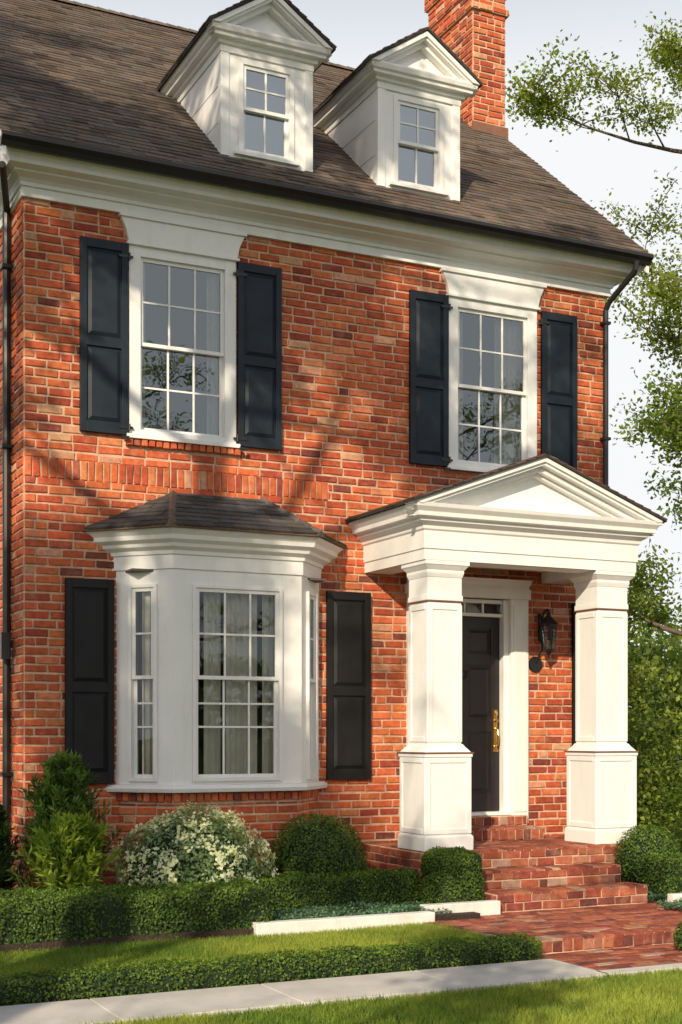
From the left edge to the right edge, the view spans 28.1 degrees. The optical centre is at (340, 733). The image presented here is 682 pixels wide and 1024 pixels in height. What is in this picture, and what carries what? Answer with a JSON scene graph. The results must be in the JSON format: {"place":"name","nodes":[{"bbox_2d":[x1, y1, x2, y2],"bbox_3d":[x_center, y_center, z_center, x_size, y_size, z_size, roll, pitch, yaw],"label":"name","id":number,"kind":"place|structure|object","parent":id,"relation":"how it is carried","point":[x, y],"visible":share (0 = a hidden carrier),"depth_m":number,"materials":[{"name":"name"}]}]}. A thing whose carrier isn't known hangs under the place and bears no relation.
{"place":"outdoors","nodes":[
{"label":"outdoors","id":0,"kind":"place"},
{"bbox_2d":[0,920,502,977],"bbox_3d":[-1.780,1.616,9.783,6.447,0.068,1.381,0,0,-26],"label":"raised lawn grass","id":1,"kind":"structure","parent":0,"point":[213,948],"depth_m":10.39,"materials":[{"name":"green plant"}]},
{"bbox_2d":[0,959,681,1023],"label":"sidewalk","id":2,"kind":"structure","parent":0,"point":[212,1000],"depth_m":9.05,"materials":[{"name":"concrete"}]},
{"bbox_2d":[62,797,681,1023],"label":"ground","id":3,"kind":"structure","parent":0,"point":[679,835],"depth_m":8.65,"materials":[{"name":"green plant"}]},
{"bbox_2d":[0,930,543,1005],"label":"border hedge","id":4,"kind":"object","parent":3,"relation":"on","point":[78,984],"visible":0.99,"depth_m":9.46,"materials":[{"name":"green plant"}]},
{"bbox_2d":[0,0,604,894],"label":"mortar wall","id":5,"kind":"structure","parent":3,"relation":"on","point":[144,500],"depth_m":13.81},
{"bbox_2d":[86,527,342,792],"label":"bay cornice","id":6,"kind":"structure","parent":5,"relation":"attached to","point":[200,549],"depth_m":12.85,"materials":[{"name":"white paint"}]},
{"bbox_2d":[0,0,604,892],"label":"brick facing","id":7,"kind":"object","parent":5,"relation":"attached to","point":[306,482],"visible":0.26,"depth_m":13.75,"materials":[{"name":"red brick"}]},
{"bbox_2d":[65,577,113,783],"bbox_3d":[-2.354,-0.490,12.776,0.465,1.920,0.040,0,0,-26],"label":"shutter","id":8,"kind":"object","parent":7,"relation":"attached to","point":[89,670],"visible":0.81,"depth_m":12.77,"materials":[{"name":"black paint"}]},
{"bbox_2d":[80,236,127,434],"bbox_3d":[-2.230,-3.737,12.836,0.460,1.815,0.040,0,0,-26],"label":"shutter","id":9,"kind":"object","parent":7,"relation":"attached to","point":[103,336],"visible":1,"depth_m":12.82,"materials":[{"name":"blue paint"}]},
{"bbox_2d":[119,253,132,438],"bbox_3d":[-2.033,-3.668,12.910,0.140,1.773,0.080,0,0,-26],"label":"shutter hinge","id":10,"kind":"object","parent":9,"relation":"attached to","point":[129,257],"visible":1,"depth_m":12.90,"materials":[{"name":"black metal"}]},
{"bbox_2d":[237,261,281,450],"bbox_3d":[-0.807,-3.737,13.528,0.465,1.815,0.040,0,0,-26],"label":"shutter","id":11,"kind":"object","parent":7,"relation":"attached to","point":[259,356],"visible":1,"depth_m":13.51,"materials":[{"name":"blue paint"}]},
{"bbox_2d":[233,270,246,450],"bbox_3d":[-0.989,-3.668,13.417,0.140,1.773,0.080,0,0,-26],"label":"shutter hinge","id":12,"kind":"object","parent":11,"relation":"attached to","point":[236,438],"visible":1,"depth_m":13.40,"materials":[{"name":"black metal"}]},
{"bbox_2d":[0,161,638,890],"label":"downspout","id":13,"kind":"object","parent":7,"relation":"attached to","point":[6,447],"visible":0.86,"depth_m":12.89,"materials":[{"name":"black metal"}]},
{"bbox_2d":[326,591,370,779],"bbox_3d":[0.079,-0.490,13.959,0.495,1.920,0.040,0,0,-26],"label":"shutter","id":14,"kind":"object","parent":7,"relation":"attached to","point":[348,685],"visible":1,"depth_m":13.94,"materials":[{"name":"black paint"}]},
{"bbox_2d":[409,289,448,466],"bbox_3d":[0.927,-3.737,14.371,0.460,1.815,0.040,0,0,-26],"label":"shutter","id":15,"kind":"object","parent":7,"relation":"attached to","point":[428,379],"visible":1,"depth_m":14.35,"materials":[{"name":"blue paint"}]},
{"bbox_2d":[441,304,452,470],"bbox_3d":[1.124,-3.668,14.444,0.140,1.773,0.080,0,0,-26],"label":"shutter hinge","id":16,"kind":"object","parent":15,"relation":"attached to","point":[450,460],"visible":1,"depth_m":14.43,"materials":[{"name":"black metal"}]},
{"bbox_2d":[528,609,558,672],"bbox_3d":[2.238,-1.020,14.905,0.213,0.699,0.318,0,0,-43],"label":"wall lantern","id":17,"kind":"object","parent":7,"relation":"attached to","point":[535,664],"depth_m":14.93,"materials":[{"name":"black metal"}]},
{"bbox_2d":[541,311,576,469],"bbox_3d":[2.413,-3.737,15.093,0.465,1.815,0.040,0,0,-26],"label":"shutter","id":18,"kind":"object","parent":7,"relation":"attached to","point":[559,386],"visible":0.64,"depth_m":15.08,"materials":[{"name":"blue paint"}]},
{"bbox_2d":[538,318,549,324],"bbox_3d":[2.231,-3.668,14.982,0.140,1.773,0.080,0,0,-26],"label":"shutter hinge","id":19,"kind":"object","parent":18,"relation":"attached to","point":[542,322],"visible":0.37,"depth_m":14.96,"materials":[{"name":"black metal"}]},
{"bbox_2d":[572,603,575,745],"bbox_3d":[2.748,-0.490,15.256,0.380,1.920,0.040,0,0,-26],"label":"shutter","id":20,"kind":"object","parent":7,"relation":"attached to","point":[573,673],"visible":0.06,"depth_m":15.16,"materials":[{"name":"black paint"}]},
{"bbox_2d":[125,263,493,773],"bbox_3d":[-1.576,-1.910,17.313,6.400,6.260,8.000,0,0,-26],"label":"interior","id":21,"kind":"object","parent":5,"relation":"attached to","point":[181,334],"visible":0.05,"depth_m":15.11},
{"bbox_2d":[142,592,152,777],"bbox_3d":[-1.773,-0.510,12.903,0.230,1.980,0.030,0,0,-26],"label":"curtain","id":22,"kind":"object","parent":21,"relation":"hanging from","point":[147,733],"visible":0.51,"depth_m":12.88,"materials":[{"name":"fabric"}]},
{"bbox_2d":[204,592,219,773],"bbox_3d":[-1.230,-0.510,13.033,0.182,1.980,0.036,0,0,-26],"label":"curtain","id":23,"kind":"object","parent":21,"relation":"hanging from","point":[211,687],"visible":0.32,"depth_m":13.03,"materials":[{"name":"fabric"}]},
{"bbox_2d":[225,593,256,773],"bbox_3d":[-0.961,-0.510,13.164,0.340,1.980,0.036,0,0,-26],"label":"curtain","id":24,"kind":"object","parent":21,"relation":"hanging from","point":[237,622],"visible":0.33,"depth_m":13.16,"materials":[{"name":"fabric"}]},
{"bbox_2d":[262,595,273,772],"bbox_3d":[-0.646,-0.510,13.317,0.280,1.980,0.036,0,0,-26],"label":"curtain","id":25,"kind":"object","parent":21,"relation":"hanging from","point":[267,667],"visible":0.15,"depth_m":13.28,"materials":[{"name":"fabric"}]},
{"bbox_2d":[0,147,641,298],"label":"cornice","id":26,"kind":"structure","parent":5,"relation":"attached to","point":[56,179],"depth_m":13.55,"materials":[{"name":"white paint"}]},
{"bbox_2d":[0,0,649,253],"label":"roof shingles","id":27,"kind":"object","parent":5,"relation":"on","point":[79,74],"visible":0.32,"depth_m":14.57,"materials":[{"name":"brown"}]},
{"bbox_2d":[59,0,354,70],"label":"ridge cap","id":28,"kind":"object","parent":27,"relation":"on","point":[166,24],"visible":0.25,"depth_m":17.08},
{"bbox_2d":[245,71,432,186],"bbox_3d":[-0.037,-6.200,14.125,2.332,1.000,0.001,0,0,-26],"label":"blind","id":29,"kind":"object","parent":27,"relation":"attached to","point":[254,132],"visible":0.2,"depth_m":13.84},
{"bbox_2d":[472,120,507,138],"bbox_3d":[1.944,-7.861,17.768,0.550,0.150,0.013,0,0,-26],"label":"chimney flashing","id":30,"kind":"object","parent":27,"relation":"attached to","point":[490,128],"visible":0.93,"depth_m":17.76,"materials":[{"name":"brown metal"}]},
{"bbox_2d":[0,0,663,822],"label":"white trim","id":31,"kind":"structure","parent":5,"relation":"attached to","point":[356,116],"depth_m":13.51,"materials":[{"name":"paint"}]},
{"bbox_2d":[142,263,144,427],"bbox_3d":[-1.955,-3.750,13.159,0.132,1.700,0.043,0,0,-26],"label":"curtain","id":32,"kind":"object","parent":31,"relation":"hanging from","point":[143,385],"visible":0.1,"depth_m":13.17,"materials":[{"name":"fabric"}]},
{"bbox_2d":[207,273,219,434],"bbox_3d":[-1.248,-3.750,13.503,0.163,1.700,0.043,0,0,-26],"label":"curtain","id":33,"kind":"object","parent":31,"relation":"hanging from","point":[213,320],"visible":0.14,"depth_m":13.50,"materials":[{"name":"fabric"}]},
{"bbox_2d":[0,129,653,265],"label":"gutter","id":34,"kind":"object","parent":31,"relation":"on","point":[53,147],"visible":1,"depth_m":13.29,"materials":[{"name":"black metal"}]},
{"bbox_2d":[82,0,667,548],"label":"roof shingles","id":35,"kind":"object","parent":31,"relation":"on","point":[172,508],"visible":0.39,"depth_m":13.08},
{"bbox_2d":[458,312,462,459],"bbox_3d":[1.235,-3.750,14.710,0.161,1.700,0.044,0,0,-26],"label":"curtain","id":36,"kind":"object","parent":31,"relation":"hanging from","point":[460,427],"visible":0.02,"depth_m":14.74,"materials":[{"name":"fabric"}]},
{"bbox_2d":[461,617,498,810],"bbox_3d":[1.305,-0.210,14.724,0.920,2.100,0.056,0,0,-26],"label":"front door","id":37,"kind":"structure","parent":31,"relation":"attached to","point":[480,662],"depth_m":14.80,"materials":[{"name":"paint"}]},
{"bbox_2d":[462,666,468,678],"bbox_3d":[1.325,-0.656,14.684,0.105,0.146,0.035,0,0,-26],"label":"door knocker","id":38,"kind":"object","parent":37,"relation":"attached to","point":[464,668],"depth_m":14.67,"materials":[{"name":"black metal"}]},
{"bbox_2d":[492,710,498,751],"bbox_3d":[1.694,-0.030,14.833,0.065,0.460,0.090,0,0,-26],"label":"door handle","id":39,"kind":"object","parent":37,"relation":"attached to","point":[495,732],"visible":1,"depth_m":14.85,"materials":[{"name":"gold metal"}]},
{"bbox_2d":[494,318,520,464],"bbox_3d":[1.829,-3.750,14.998,0.362,1.700,0.044,0,0,-26],"label":"curtain","id":40,"kind":"object","parent":31,"relation":"hanging from","point":[510,419],"visible":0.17,"depth_m":15.01,"materials":[{"name":"fabric"}]},
{"bbox_2d":[461,597,495,815],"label":"hall wall","id":41,"kind":"structure","parent":5,"relation":"attached to","point":[476,608],"depth_m":14.92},
{"bbox_2d":[0,890,663,954],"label":"garden bed","id":42,"kind":"object","parent":3,"relation":"on","point":[210,933],"visible":0.12,"depth_m":10.69,"materials":[{"name":"green plant"}]},
{"bbox_2d":[0,800,28,893],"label":"conifer shrub","id":43,"kind":"object","parent":42,"relation":"on","point":[5,833],"visible":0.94,"depth_m":12.00,"materials":[{"name":"green plant"}]},
{"bbox_2d":[5,810,121,892],"bbox_3d":[-2.274,1.122,11.585,0.812,0.956,0.880,0,0,30],"label":"conifer shrub","id":44,"kind":"object","parent":42,"relation":"on","point":[67,854],"visible":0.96,"depth_m":11.44,"materials":[{"name":"green plant"}]},
{"bbox_2d":[4,748,123,889],"bbox_3d":[-2.472,0.863,12.118,0.992,1.475,0.915,0,0,44],"label":"conifer shrub","id":45,"kind":"object","parent":42,"relation":"on","point":[62,785],"visible":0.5,"depth_m":11.97,"materials":[{"name":"green plant"}]},
{"bbox_2d":[0,876,274,948],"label":"boxwood hedge","id":46,"kind":"object","parent":42,"relation":"on","point":[31,915],"visible":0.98,"depth_m":10.72,"materials":[{"name":"green plant"}]},
{"bbox_2d":[109,800,278,887],"bbox_3d":[-1.284,1.197,12.158,1.512,1.213,1.491,0,0,-26],"label":"variegated shrub","id":47,"kind":"object","parent":42,"relation":"on","point":[188,848],"visible":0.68,"depth_m":11.82,"materials":[{"name":"green plant"}]},
{"bbox_2d":[265,813,367,877],"bbox_3d":[-0.214,1.197,12.886,1.007,0.909,0.986,0,0,-26],"label":"boxwood bush","id":48,"kind":"object","parent":42,"relation":"on","point":[311,845],"visible":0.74,"depth_m":12.60,"materials":[{"name":"green plant"}]},
{"bbox_2d":[251,867,420,910],"bbox_3d":[-0.206,1.431,12.375,2.008,0.388,0.426,0,0,-26],"label":"boxwood hedge","id":49,"kind":"object","parent":42,"relation":"on","point":[299,890],"visible":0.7,"depth_m":12.33,"materials":[{"name":"green plant"}]},
{"bbox_2d":[272,900,451,920],"bbox_3d":[0.089,1.559,11.884,1.712,0.138,0.690,0,0,-26],"label":"ground cover","id":50,"kind":"object","parent":42,"relation":"on","point":[347,909],"visible":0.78,"depth_m":11.84,"materials":[{"name":"green plant"}]},
{"bbox_2d":[420,845,484,903],"bbox_3d":[1.019,1.313,12.525,0.546,0.578,0.563,0,0,-26],"label":"boxwood bush","id":51,"kind":"object","parent":42,"relation":"on","point":[451,874],"visible":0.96,"depth_m":12.35,"materials":[{"name":"green plant"}]},
{"bbox_2d":[613,824,679,883],"bbox_3d":[3.084,1.239,13.694,0.710,0.668,0.711,0,0,-26],"label":"boxwood bush","id":52,"kind":"object","parent":42,"relation":"on","point":[639,845],"visible":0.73,"depth_m":13.51,"materials":[{"name":"green plant"}]},
{"bbox_2d":[647,890,666,900],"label":"ground cover","id":53,"kind":"object","parent":42,"relation":"on","point":[654,895],"visible":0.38,"depth_m":13.11,"materials":[{"name":"green plant"}]},
{"bbox_2d":[643,851,681,900],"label":"boxwood hedge","id":54,"kind":"object","parent":42,"relation":"on","point":[665,874],"visible":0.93,"depth_m":13.10,"materials":[{"name":"green plant"}]},
{"bbox_2d":[654,897,681,911],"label":"ground cover","id":55,"kind":"object","parent":42,"relation":"on","point":[674,905],"visible":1,"depth_m":12.57,"materials":[{"name":"green plant"}]},
{"bbox_2d":[252,893,681,936],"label":"garden curb","id":56,"kind":"structure","parent":3,"relation":"on","point":[482,908],"depth_m":11.50,"materials":[{"name":"white concrete"}]},
{"bbox_2d":[363,815,647,912],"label":"brick steps","id":57,"kind":"structure","parent":3,"relation":"on","point":[525,867],"depth_m":13.20,"materials":[{"name":"red brick"}]},
{"bbox_2d":[505,11,681,461],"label":"leafy tree","id":58,"kind":"object","parent":3,"relation":"on","point":[668,51],"visible":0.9,"depth_m":22.67,"materials":[{"name":"green plant"}]},
{"bbox_2d":[609,319,681,647],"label":"leafy tree","id":59,"kind":"object","parent":3,"relation":"on","point":[661,428],"visible":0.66,"depth_m":27.00,"materials":[{"name":"green plant"}]},
{"bbox_2d":[627,579,674,743],"bbox_3d":[3.671,-1.200,23.443,4.018,5.933,3.704,0,0,15],"label":"leafy tree","id":60,"kind":"object","parent":3,"relation":"on","point":[642,606],"visible":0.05,"depth_m":23.17,"materials":[{"name":"green plant"}]},
{"bbox_2d":[627,637,681,848],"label":"garden shrubs","id":61,"kind":"object","parent":3,"relation":"on","point":[656,779],"visible":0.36,"depth_m":18.32,"materials":[{"name":"green plant"}]},
{"bbox_2d":[627,591,681,796],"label":"tree mass","id":62,"kind":"object","parent":3,"relation":"on","point":[664,643],"visible":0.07,"depth_m":38.25,"materials":[{"name":"green plant"}]},
{"bbox_2d":[672,919,681,949],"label":"boxwood bush","id":63,"kind":"object","parent":3,"relation":"on","point":[678,936],"visible":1,"depth_m":10.79,"materials":[{"name":"green plant"}]},
{"bbox_2d":[70,0,681,711],"label":"sky","id":64,"kind":"structure","parent":0,"point":[590,164],"materials":[{"name":"white"}]},
{"bbox_2d":[398,559,472,851],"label":"porch column","id":65,"kind":"structure","parent":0,"point":[435,799],"depth_m":13.10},
{"bbox_2d":[397,600,473,753],"bbox_3d":[0.916,-0.543,13.271,0.550,1.469,0.550,0,0,-26],"label":"column flashing","id":66,"kind":"object","parent":65,"relation":"attached to","point":[437,752],"depth_m":13.07,"materials":[{"name":"white metal"}]},
{"bbox_2d":[348,501,661,584],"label":"porch entablature","id":67,"kind":"structure","parent":65,"relation":"on","point":[393,537],"depth_m":13.40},
{"bbox_2d":[423,903,681,970],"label":"brick path","id":68,"kind":"structure","parent":0,"point":[598,938],"depth_m":11.23,"materials":[{"name":"red brick"}]},
{"bbox_2d":[565,570,637,843],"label":"porch column","id":69,"kind":"structure","parent":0,"point":[601,798],"depth_m":13.97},
{"bbox_2d":[564,608,638,752],"bbox_3d":[2.697,-0.543,14.136,0.550,1.469,0.550,0,0,-26],"label":"column flashing","id":70,"kind":"object","parent":69,"relation":"attached to","point":[601,751],"depth_m":13.94,"materials":[{"name":"white metal"}]}
]}

